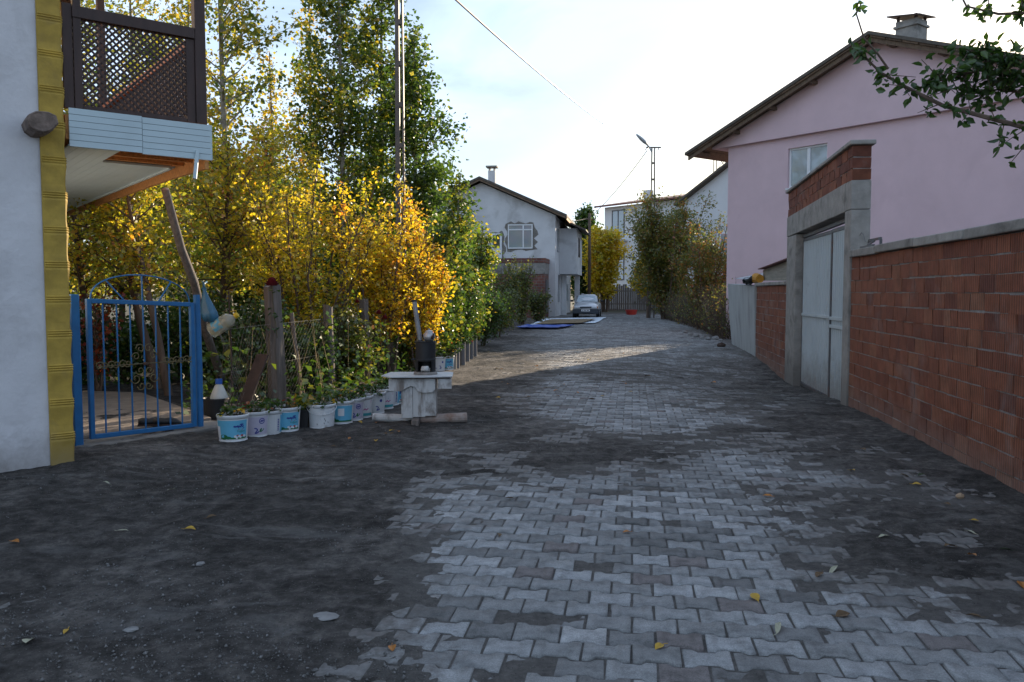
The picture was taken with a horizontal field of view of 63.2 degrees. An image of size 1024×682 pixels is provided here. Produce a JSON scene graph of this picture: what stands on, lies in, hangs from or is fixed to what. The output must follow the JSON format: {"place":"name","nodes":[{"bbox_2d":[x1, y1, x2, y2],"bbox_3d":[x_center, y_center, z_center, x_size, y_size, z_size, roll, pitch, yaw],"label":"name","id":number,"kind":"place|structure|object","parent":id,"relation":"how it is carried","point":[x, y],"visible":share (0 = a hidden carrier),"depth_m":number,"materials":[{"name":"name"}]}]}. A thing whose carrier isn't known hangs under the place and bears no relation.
{"place":"outdoors","nodes":[
{"label":"outdoors","id":0,"kind":"place"},
{"bbox_2d":[82,390,210,437],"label":"garden path","id":1,"kind":"structure","parent":0,"point":[125,406],"depth_m":10.22,"materials":[{"name":"concrete"}]},
{"bbox_2d":[153,417,181,425],"bbox_3d":[-3.763,0.877,9.096,0.295,0.087,0.100,-1,4,-14],"label":"rubber shoe","id":2,"kind":"object","parent":1,"relation":"on","point":[166,421],"visible":0.78,"depth_m":9.06,"materials":[{"name":"black rubber"}]},
{"bbox_2d":[92,292,658,360],"bbox_3d":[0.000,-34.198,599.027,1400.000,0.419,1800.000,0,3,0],"label":"ground","id":3,"kind":"structure","parent":0,"point":[571,311],"depth_m":67.32,"materials":[{"name":"brown soil"}]},
{"bbox_2d":[79,283,127,390],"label":"tree","id":4,"kind":"object","parent":3,"relation":"on","point":[96,352],"visible":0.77,"depth_m":12.11,"materials":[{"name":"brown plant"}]},
{"bbox_2d":[61,0,149,339],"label":"poplar tree","id":5,"kind":"object","parent":3,"relation":"on","point":[88,3],"visible":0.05,"depth_m":20.87,"materials":[{"name":"yellow plant"}]},
{"bbox_2d":[0,0,212,472],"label":"limewashed house","id":6,"kind":"structure","parent":3,"relation":"on","point":[128,139],"depth_m":7.25,"materials":[{"name":"white paint"}]},
{"bbox_2d":[67,192,168,367],"bbox_3d":[-7.822,-1.783,15.345,3.080,4.838,2.850,2,4,32],"label":"fruit tree","id":7,"kind":"object","parent":3,"relation":"on","point":[79,269],"visible":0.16,"depth_m":15.32,"materials":[{"name":"yellow plant"}]},
{"bbox_2d":[80,0,184,344],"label":"poplar tree","id":8,"kind":"object","parent":3,"relation":"on","point":[141,6],"visible":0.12,"depth_m":23.48,"materials":[{"name":"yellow plant"}]},
{"bbox_2d":[84,206,180,320],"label":"broadleaf tree","id":9,"kind":"object","parent":3,"relation":"on","point":[122,289],"visible":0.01,"depth_m":35.72,"materials":[{"name":"yellow plant"}]},
{"bbox_2d":[124,0,254,311],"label":"poplar tree","id":10,"kind":"object","parent":3,"relation":"on","point":[178,20],"visible":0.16,"depth_m":21.59,"materials":[{"name":"green plant"}]},
{"bbox_2d":[120,168,264,317],"bbox_3d":[-12.495,-3.899,32.691,6.339,7.175,6.382,-2,4,-31],"label":"broadleaf tree","id":11,"kind":"object","parent":3,"relation":"on","point":[179,283],"visible":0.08,"depth_m":32.23,"materials":[{"name":"yellow plant"}]},
{"bbox_2d":[218,149,300,324],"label":"broadleaf tree","id":12,"kind":"object","parent":3,"relation":"on","point":[244,296],"visible":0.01,"depth_m":36.10,"materials":[{"name":"yellow plant"}]},
{"bbox_2d":[81,315,448,414],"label":"garden weeds","id":13,"kind":"object","parent":3,"relation":"on","point":[211,378],"visible":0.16,"depth_m":12.34,"materials":[{"name":"green plant"}]},
{"bbox_2d":[245,171,377,327],"bbox_3d":[-8.125,-3.748,34.270,5.482,6.685,6.034,1,4,23],"label":"broadleaf tree","id":14,"kind":"object","parent":3,"relation":"on","point":[297,183],"depth_m":33.51,"materials":[{"name":"yellow plant"}]},
{"bbox_2d":[218,284,413,406],"bbox_3d":[-2.394,-0.180,16.344,0.490,1.802,13.601,0,3,8],"label":"wire fence","id":15,"kind":"object","parent":3,"relation":"on","point":[276,376],"visible":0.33,"depth_m":11.20,"materials":[{"name":"brown wood"}]},
{"bbox_2d":[264,277,281,337],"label":"rose","id":16,"kind":"object","parent":15,"relation":"attached to","point":[272,281],"visible":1,"depth_m":10.96,"materials":[{"name":"red plant"}]},
{"bbox_2d":[431,165,590,317],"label":"plastered house","id":17,"kind":"structure","parent":3,"relation":"on","point":[547,238],"depth_m":52.06,"materials":[{"name":"white paint"}]},
{"bbox_2d":[508,224,532,248],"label":"window","id":18,"kind":"structure","parent":17,"relation":"in","point":[520,236],"depth_m":51.98,"materials":[{"name":"glass"}]},
{"bbox_2d":[571,262,597,303],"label":"broadleaf tree","id":19,"kind":"object","parent":3,"relation":"on","point":[583,290],"visible":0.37,"depth_m":68.17,"materials":[{"name":"green plant"}]},
{"bbox_2d":[569,202,603,259],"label":"broadleaf tree","id":20,"kind":"object","parent":3,"relation":"on","point":[582,213],"visible":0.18,"depth_m":84.58,"materials":[{"name":"green plant"}]},
{"bbox_2d":[584,213,595,293],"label":"wooden pole","id":21,"kind":"object","parent":3,"relation":"on","point":[589,219],"visible":0.73,"depth_m":62.62,"materials":[{"name":"brown wood"}]},
{"bbox_2d":[582,224,635,311],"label":"yellow tree","id":22,"kind":"object","parent":3,"relation":"on","point":[606,253],"visible":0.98,"depth_m":64.95,"materials":[{"name":"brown plant"}]},
{"bbox_2d":[594,284,657,310],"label":"plank fence","id":23,"kind":"object","parent":3,"relation":"on","point":[632,297],"visible":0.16,"depth_m":71.13,"materials":[{"name":"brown wood"}]},
{"bbox_2d":[594,190,684,309],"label":"white house","id":24,"kind":"structure","parent":3,"relation":"on","point":[614,216],"depth_m":75.43,"materials":[{"name":"paint"}]},
{"bbox_2d":[612,209,624,236],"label":"window","id":25,"kind":"structure","parent":24,"relation":"in","point":[617,215],"depth_m":75.95,"materials":[{"name":"glass"}]},
{"bbox_2d":[636,134,660,317],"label":"lamp pole","id":26,"kind":"object","parent":3,"relation":"on","point":[642,140],"visible":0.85,"depth_m":48.92,"materials":[{"name":"grey metal"}]},
{"bbox_2d":[620,186,724,318],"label":"willow bush","id":27,"kind":"object","parent":3,"relation":"on","point":[661,243],"visible":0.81,"depth_m":46.46,"materials":[{"name":"green plant"}]},
{"bbox_2d":[652,278,735,338],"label":"dry hedge","id":28,"kind":"object","parent":3,"relation":"on","point":[713,319],"visible":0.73,"depth_m":31.34,"materials":[{"name":"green plant"}]},
{"bbox_2d":[673,162,727,293],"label":"white house","id":29,"kind":"structure","parent":3,"relation":"on","point":[715,182],"depth_m":57.46,"materials":[{"name":"paint"}]},
{"bbox_2d":[755,281,785,379],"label":"brick wall","id":30,"kind":"structure","parent":3,"relation":"on","point":[770,322],"depth_m":18.22,"materials":[{"name":"brick"}]},
{"bbox_2d":[763,262,786,280],"bbox_3d":[5.889,-1.526,18.430,0.052,0.430,3.900,0,3,8],"label":"board","id":31,"kind":"object","parent":30,"relation":"on","point":[778,272],"visible":0.57,"depth_m":18.45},
{"bbox_2d":[685,13,1023,338],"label":"pink house","id":32,"kind":"structure","parent":3,"relation":"on","point":[940,173],"depth_m":23.55,"materials":[{"name":"paint"}]},
{"bbox_2d":[785,143,826,189],"bbox_3d":[9.037,-5.317,25.418,0.185,1.270,1.440,-3,4,-38],"label":"window","id":33,"kind":"structure","parent":32,"relation":"in","point":[803,160],"depth_m":25.58,"materials":[{"name":"glass"}]},
{"bbox_2d":[847,0,1023,167],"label":"pear tree","id":34,"kind":"object","parent":3,"relation":"on","point":[1003,71],"visible":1,"depth_m":4.87,"materials":[{"name":"green plant"}]},
{"bbox_2d":[848,218,1023,493],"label":"brick wall","id":35,"kind":"structure","parent":3,"relation":"on","point":[936,342],"depth_m":8.08,"materials":[{"name":"brick"}]},
{"bbox_2d":[0,312,1023,681],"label":"road soil","id":36,"kind":"structure","parent":0,"point":[62,528],"depth_m":5.67,"materials":[{"name":"soil"}]},
{"bbox_2d":[79,300,123,384],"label":"green bush","id":37,"kind":"object","parent":36,"relation":"on","point":[83,340],"visible":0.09,"depth_m":12.99,"materials":[{"name":"green plant"}]},
{"bbox_2d":[79,298,185,381],"bbox_3d":[-6.255,-0.016,13.799,1.720,1.493,2.002,-2,4,-28],"label":"green bush","id":38,"kind":"object","parent":36,"relation":"on","point":[125,337],"visible":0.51,"depth_m":13.71,"materials":[{"name":"green plant"}]},
{"bbox_2d":[78,178,198,395],"bbox_3d":[-5.513,-1.084,11.902,1.707,3.864,1.724,-2,4,-33],"label":"fruit tree","id":39,"kind":"object","parent":36,"relation":"on","point":[136,236],"visible":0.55,"depth_m":11.85,"materials":[{"name":"yellow plant"}]},
{"bbox_2d":[75,420,217,446],"bbox_3d":[-3.683,1.075,8.758,0.760,0.205,1.809,2,4,35],"label":"concrete step","id":40,"kind":"object","parent":36,"relation":"on","point":[210,425],"visible":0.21,"depth_m":8.63,"materials":[{"name":"concrete"}]},
{"bbox_2d":[69,274,203,445],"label":"garden gate","id":41,"kind":"structure","parent":40,"relation":"on","point":[196,371],"depth_m":8.50,"materials":[{"name":"metal"}]},
{"bbox_2d":[63,94,235,388],"bbox_3d":[-6.078,-1.597,12.725,3.126,4.804,3.200,0,3,0],"label":"fruit tree","id":42,"kind":"object","parent":36,"relation":"on","point":[134,293],"visible":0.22,"depth_m":12.63,"materials":[{"name":"yellow plant"}]},
{"bbox_2d":[122,289,241,376],"bbox_3d":[-5.701,-0.121,14.350,1.617,1.655,1.727,2,4,34],"label":"green bush","id":43,"kind":"object","parent":36,"relation":"on","point":[174,332],"visible":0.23,"depth_m":14.11,"materials":[{"name":"green plant"}]},
{"bbox_2d":[161,187,228,391],"bbox_3d":[-4.111,-0.470,10.957,0.145,2.779,2.568,0,3,-5],"label":"wooden prop","id":44,"kind":"object","parent":36,"relation":"on","point":[186,262],"visible":0.72,"depth_m":10.39,"materials":[{"name":"brown wood"}]},
{"bbox_2d":[200,281,218,321],"bbox_3d":[-3.819,-0.496,10.454,0.223,0.520,0.177,2,4,28],"label":"carrier bag","id":45,"kind":"object","parent":44,"relation":"hanging from","point":[209,312],"visible":1,"depth_m":10.41,"materials":[{"name":"plastic"}]},
{"bbox_2d":[158,282,241,377],"bbox_3d":[-4.915,-0.082,13.418,1.388,1.753,1.537,1,4,12],"label":"green bush","id":46,"kind":"object","parent":36,"relation":"on","point":[219,345],"visible":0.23,"depth_m":13.26,"materials":[{"name":"green plant"}]},
{"bbox_2d":[203,396,229,419],"bbox_3d":[-3.543,0.830,9.960,0.330,0.310,0.330,0,3,0],"label":"black tub","id":47,"kind":"object","parent":36,"relation":"on","point":[211,408],"visible":0.61,"depth_m":9.82,"materials":[{"name":"plastic"}]},
{"bbox_2d":[210,379,227,398],"bbox_3d":[-3.513,0.590,9.975,0.210,0.277,0.210,0,3,0],"label":"cut jug","id":48,"kind":"object","parent":47,"relation":"in","point":[219,391],"visible":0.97,"depth_m":9.92,"materials":[{"name":"plastic"}]},
{"bbox_2d":[147,115,292,311],"bbox_3d":[-5.364,-1.797,15.428,2.815,4.843,2.691,3,4,36],"label":"fruit tree","id":49,"kind":"object","parent":36,"relation":"on","point":[225,166],"visible":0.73,"depth_m":15.26,"materials":[{"name":"yellow plant"}]},
{"bbox_2d":[228,291,232,406],"bbox_3d":[-3.600,0.164,10.649,0.043,1.598,0.021,0,3,0],"label":"iron rod","id":50,"kind":"object","parent":36,"relation":"on","point":[231,349],"visible":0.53,"depth_m":10.64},
{"bbox_2d":[206,310,238,336],"bbox_3d":[-3.646,-0.217,10.505,0.408,0.344,0.202,0,3,0],"label":"hanging bottle","id":51,"kind":"object","parent":50,"relation":"hanging from","point":[226,321],"visible":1,"depth_m":10.43,"materials":[{"name":"beige plastic"}]},
{"bbox_2d":[216,402,252,441],"bbox_3d":[-2.932,0.844,8.714,0.332,0.386,0.400,1,4,21],"label":"planted bucket","id":52,"kind":"object","parent":36,"relation":"on","point":[232,422],"visible":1,"depth_m":8.61,"materials":[{"name":"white plastic"}]},
{"bbox_2d":[164,0,306,342],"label":"poplar tree","id":53,"kind":"object","parent":36,"relation":"on","point":[230,100],"visible":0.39,"depth_m":18.11,"materials":[{"name":"green plant"}]},
{"bbox_2d":[236,354,268,410],"bbox_3d":[-3.256,0.582,10.342,0.190,0.810,0.473,2,4,28],"label":"rusty plank","id":54,"kind":"object","parent":36,"relation":"on","point":[255,374],"visible":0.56,"depth_m":10.37,"materials":[{"name":"metal"}]},
{"bbox_2d":[238,399,272,436],"bbox_3d":[-2.815,0.836,9.102,0.370,0.396,0.389,0,3,0],"label":"planted bucket","id":55,"kind":"object","parent":36,"relation":"on","point":[258,422],"visible":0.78,"depth_m":9.00,"materials":[{"name":"white plastic"}]},
{"bbox_2d":[209,293,307,388],"bbox_3d":[-3.794,0.025,12.594,1.305,1.567,1.542,-2,4,-35],"label":"green bush","id":56,"kind":"object","parent":36,"relation":"on","point":[256,314],"visible":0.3,"depth_m":12.51,"materials":[{"name":"green plant"}]},
{"bbox_2d":[183,116,342,286],"bbox_3d":[-5.054,-2.112,17.443,3.220,5.230,2.598,-3,5,-43],"label":"fruit tree","id":57,"kind":"object","parent":36,"relation":"on","point":[271,148],"visible":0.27,"depth_m":17.21,"materials":[{"name":"yellow plant"}]},
{"bbox_2d":[236,51,301,308],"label":"poplar tree","id":58,"kind":"object","parent":36,"relation":"on","point":[270,111],"visible":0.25,"depth_m":22.57,"materials":[{"name":"green plant"}]},
{"bbox_2d":[255,398,282,434],"bbox_3d":[-2.748,0.844,9.360,0.351,0.412,0.392,-2,4,-35],"label":"planted bucket","id":59,"kind":"object","parent":36,"relation":"on","point":[274,422],"visible":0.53,"depth_m":9.29,"materials":[{"name":"white plastic"}]},
{"bbox_2d":[0,408,566,681],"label":"grit","id":60,"kind":"object","parent":36,"relation":"on","point":[205,656],"visible":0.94,"depth_m":3.90,"materials":[{"name":"gravel"}]},
{"bbox_2d":[270,398,304,431],"bbox_3d":[-2.595,0.834,9.537,0.398,0.380,0.345,-2,4,-28],"label":"planted bucket","id":61,"kind":"object","parent":36,"relation":"on","point":[290,419],"visible":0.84,"depth_m":9.44,"materials":[{"name":"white plastic"}]},
{"bbox_2d":[285,388,316,427],"bbox_3d":[-2.432,0.788,9.697,0.446,0.465,0.333,-1,4,-22],"label":"flower pot","id":62,"kind":"object","parent":36,"relation":"on","point":[302,399],"visible":0.76,"depth_m":9.67,"materials":[{"name":"black plastic"}]},
{"bbox_2d":[203,303,401,400],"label":"dry stalks","id":63,"kind":"object","parent":36,"relation":"on","point":[299,364],"visible":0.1,"depth_m":12.08,"materials":[{"name":"plant"}]},
{"bbox_2d":[263,311,347,391],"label":"green bush","id":64,"kind":"object","parent":36,"relation":"on","point":[318,342],"visible":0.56,"depth_m":12.78,"materials":[{"name":"green plant"}]},
{"bbox_2d":[268,0,352,326],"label":"poplar tree","id":65,"kind":"object","parent":36,"relation":"on","point":[298,121],"visible":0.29,"depth_m":21.55,"materials":[{"name":"green plant"}]},
{"bbox_2d":[225,161,396,378],"bbox_3d":[-3.511,-1.137,14.431,2.852,3.718,3.061,-3,4,-39],"label":"yellow shrub","id":66,"kind":"object","parent":36,"relation":"on","point":[299,288],"visible":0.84,"depth_m":14.04,"materials":[{"name":"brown plant"}]},
{"bbox_2d":[306,394,337,428],"bbox_3d":[-2.234,0.807,9.764,0.352,0.398,0.358,1,4,15],"label":"planted bucket","id":67,"kind":"object","parent":36,"relation":"on","point":[321,414],"visible":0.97,"depth_m":9.65,"materials":[{"name":"white plastic"}]},
{"bbox_2d":[313,611,338,620],"bbox_3d":[-0.907,1.341,4.058,0.113,0.018,0.120,-2,4,-35],"label":"stone","id":68,"kind":"object","parent":36,"relation":"on","point":[326,616],"visible":1,"depth_m":4.04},
{"bbox_2d":[326,391,353,423],"bbox_3d":[-2.085,0.796,10.089,0.346,0.387,0.392,0,3,0],"label":"planted bucket","id":69,"kind":"object","parent":36,"relation":"on","point":[344,412],"visible":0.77,"depth_m":9.97,"materials":[{"name":"blue plastic"}]},
{"bbox_2d":[282,0,411,323],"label":"poplar tree","id":70,"kind":"object","parent":36,"relation":"on","point":[341,25],"visible":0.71,"depth_m":19.50,"materials":[{"name":"green plant"}]},
{"bbox_2d":[338,387,365,420],"bbox_3d":[-1.995,0.771,10.345,0.354,0.407,0.377,0,3,0],"label":"planted bucket","id":71,"kind":"object","parent":36,"relation":"on","point":[358,408],"visible":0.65,"depth_m":10.24,"materials":[{"name":"white plastic"}]},
{"bbox_2d":[311,297,394,385],"bbox_3d":[-2.723,0.043,13.866,1.519,1.570,1.330,0,3,0],"label":"green bush","id":72,"kind":"object","parent":36,"relation":"on","point":[351,333],"visible":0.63,"depth_m":13.75,"materials":[{"name":"green plant"}]},
{"bbox_2d":[346,384,375,417],"bbox_3d":[-1.929,0.756,10.591,0.386,0.418,0.332,-2,4,-34],"label":"planted bucket","id":73,"kind":"object","parent":36,"relation":"on","point":[367,411],"visible":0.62,"depth_m":10.51,"materials":[{"name":"white plastic"}]},
{"bbox_2d":[362,383,385,413],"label":"planted bucket","id":74,"kind":"object","parent":36,"relation":"on","point":[378,402],"visible":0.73,"depth_m":10.81,"materials":[{"name":"white plastic"}]},
{"bbox_2d":[318,173,436,377],"bbox_3d":[-2.501,-1.173,15.373,2.168,3.812,1.797,-2,4,-25],"label":"yellow shrub","id":75,"kind":"object","parent":36,"relation":"on","point":[389,286],"visible":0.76,"depth_m":15.21,"materials":[{"name":"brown plant"}]},
{"bbox_2d":[327,0,433,319],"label":"poplar tree","id":76,"kind":"object","parent":36,"relation":"on","point":[371,18],"visible":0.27,"depth_m":20.89,"materials":[{"name":"green plant"}]},
{"bbox_2d":[370,380,393,408],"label":"planted bucket","id":77,"kind":"object","parent":36,"relation":"on","point":[389,399],"visible":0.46,"depth_m":11.23,"materials":[{"name":"white plastic"}]},
{"bbox_2d":[395,0,405,364],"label":"steel pole","id":78,"kind":"object","parent":36,"relation":"on","point":[398,103],"visible":0.52,"depth_m":17.69,"materials":[{"name":"grey metal"}]},
{"bbox_2d":[455,0,646,149],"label":"power line","id":79,"kind":"object","parent":78,"relation":"attached to","point":[484,25],"visible":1,"depth_m":26.18,"materials":[{"name":"black plastic"}]},
{"bbox_2d":[373,298,445,368],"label":"green bush","id":80,"kind":"object","parent":36,"relation":"on","point":[400,348],"visible":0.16,"depth_m":16.75,"materials":[{"name":"green plant"}]},
{"bbox_2d":[350,15,472,302],"bbox_3d":[-2.401,-3.577,19.899,2.952,8.064,2.933,0,3,0],"label":"poplar tree","id":81,"kind":"object","parent":36,"relation":"on","point":[425,176],"visible":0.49,"depth_m":19.40,"materials":[{"name":"green plant"}]},
{"bbox_2d":[374,208,462,367],"bbox_3d":[-1.767,-0.952,16.308,1.522,3.256,1.661,2,4,34],"label":"yellow shrub","id":82,"kind":"object","parent":36,"relation":"on","point":[432,296],"visible":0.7,"depth_m":16.17,"materials":[{"name":"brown plant"}]},
{"bbox_2d":[372,372,466,425],"bbox_3d":[-1.123,0.702,10.144,0.924,0.600,0.914,-3,5,-42],"label":"garden table","id":83,"kind":"object","parent":36,"relation":"on","point":[418,399],"visible":0.94,"depth_m":9.93,"materials":[{"name":"white wood"}]},
{"bbox_2d":[411,299,437,374],"bbox_3d":[-1.062,-0.050,10.087,0.314,0.907,0.290,0,3,0],"label":"tin stove","id":84,"kind":"object","parent":83,"relation":"on","point":[425,358],"visible":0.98,"depth_m":10.03,"materials":[{"name":"black metal"}]},
{"bbox_2d":[436,350,446,370],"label":"planted bucket","id":85,"kind":"object","parent":36,"relation":"on","point":[440,363],"visible":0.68,"depth_m":16.28,"materials":[{"name":"white plastic"}]},
{"bbox_2d":[408,214,485,352],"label":"poplar sapling","id":86,"kind":"object","parent":36,"relation":"on","point":[449,250],"visible":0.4,"depth_m":17.51,"materials":[{"name":"green plant"}]},
{"bbox_2d":[436,291,472,354],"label":"green bush","id":87,"kind":"object","parent":36,"relation":"on","point":[457,317],"visible":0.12,"depth_m":18.51,"materials":[{"name":"green plant"}]},
{"bbox_2d":[419,169,492,352],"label":"poplar sapling","id":88,"kind":"object","parent":36,"relation":"on","point":[457,204],"visible":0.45,"depth_m":18.54,"materials":[{"name":"green plant"}]},
{"bbox_2d":[451,284,491,341],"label":"green bush","id":89,"kind":"object","parent":36,"relation":"on","point":[470,315],"visible":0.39,"depth_m":20.58,"materials":[{"name":"green plant"}]},
{"bbox_2d":[459,221,504,338],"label":"poplar sapling","id":90,"kind":"object","parent":36,"relation":"on","point":[484,258],"visible":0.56,"depth_m":22.26,"materials":[{"name":"green plant"}]},
{"bbox_2d":[468,277,517,345],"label":"green bush","id":91,"kind":"object","parent":36,"relation":"on","point":[500,314],"visible":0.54,"depth_m":23.95,"materials":[{"name":"green plant"}]},
{"bbox_2d":[466,279,526,337],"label":"green bush","id":92,"kind":"object","parent":36,"relation":"on","point":[508,317],"visible":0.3,"depth_m":28.39,"materials":[{"name":"green plant"}]},
{"bbox_2d":[488,260,524,327],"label":"dark bush","id":93,"kind":"object","parent":36,"relation":"on","point":[515,286],"visible":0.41,"depth_m":35.82,"materials":[{"name":"green plant"}]},
{"bbox_2d":[503,253,538,323],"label":"dark bush","id":94,"kind":"object","parent":36,"relation":"on","point":[527,283],"visible":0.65,"depth_m":39.82,"materials":[{"name":"green plant"}]},
{"bbox_2d":[524,283,552,321],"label":"dark bush","id":95,"kind":"object","parent":36,"relation":"on","point":[537,309],"visible":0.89,"depth_m":42.77,"materials":[{"name":"green plant"}]},
{"bbox_2d":[625,258,651,298],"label":"yellow tree","id":96,"kind":"object","parent":36,"relation":"on","point":[631,285],"visible":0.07,"depth_m":59.70,"materials":[{"name":"brown plant"}]},
{"bbox_2d":[665,213,726,328],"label":"willow bush","id":97,"kind":"object","parent":36,"relation":"on","point":[703,268],"visible":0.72,"depth_m":34.54,"materials":[{"name":"green plant"}]},
{"bbox_2d":[689,211,726,298],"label":"willow bush","id":98,"kind":"object","parent":36,"relation":"on","point":[721,227],"visible":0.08,"depth_m":38.26,"materials":[{"name":"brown plant"}]},
{"bbox_2d":[728,284,756,355],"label":"rendered wall","id":99,"kind":"structure","parent":36,"relation":"on","point":[742,298],"depth_m":22.40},
{"bbox_2d":[784,139,875,405],"bbox_3d":[5.229,-0.896,14.107,0.350,4.100,4.950,0,3,8],"label":"gateway","id":100,"kind":"object","parent":36,"relation":"on","point":[834,187],"visible":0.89,"depth_m":12.85,"materials":[{"name":"grey concrete"}]},
{"bbox_2d":[800,219,844,400],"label":"steel gate","id":101,"kind":"structure","parent":100,"relation":"attached to","point":[822,305],"depth_m":13.90,"materials":[{"name":"metal"}]},
{"bbox_2d":[0,314,1023,681],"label":"paving","id":102,"kind":"structure","parent":0,"point":[980,652],"depth_m":4.83,"materials":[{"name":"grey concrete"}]},
{"bbox_2d":[516,324,575,328],"bbox_3d":[1.453,-0.652,36.298,2.099,0.104,3.424,1,4,18],"label":"tarpaulin","id":103,"kind":"object","parent":102,"relation":"on","point":[543,326],"visible":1,"depth_m":36.80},
{"bbox_2d":[531,317,605,324],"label":"white sheet","id":104,"kind":"object","parent":102,"relation":"on","point":[596,319],"visible":0.48,"depth_m":46.10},
{"bbox_2d":[535,319,593,323],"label":"drying grain","id":105,"kind":"object","parent":104,"relation":"on","point":[556,321],"visible":1,"depth_m":42.47},
{"bbox_2d":[570,294,602,317],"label":"parked car","id":106,"kind":"object","parent":102,"relation":"on","point":[587,304],"visible":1,"depth_m":49.95,"materials":[{"name":"silver metal"}]},
{"bbox_2d":[62,0,1023,291],"label":"sky","id":107,"kind":"structure","parent":0,"point":[671,74],"materials":[{"name":"white"}]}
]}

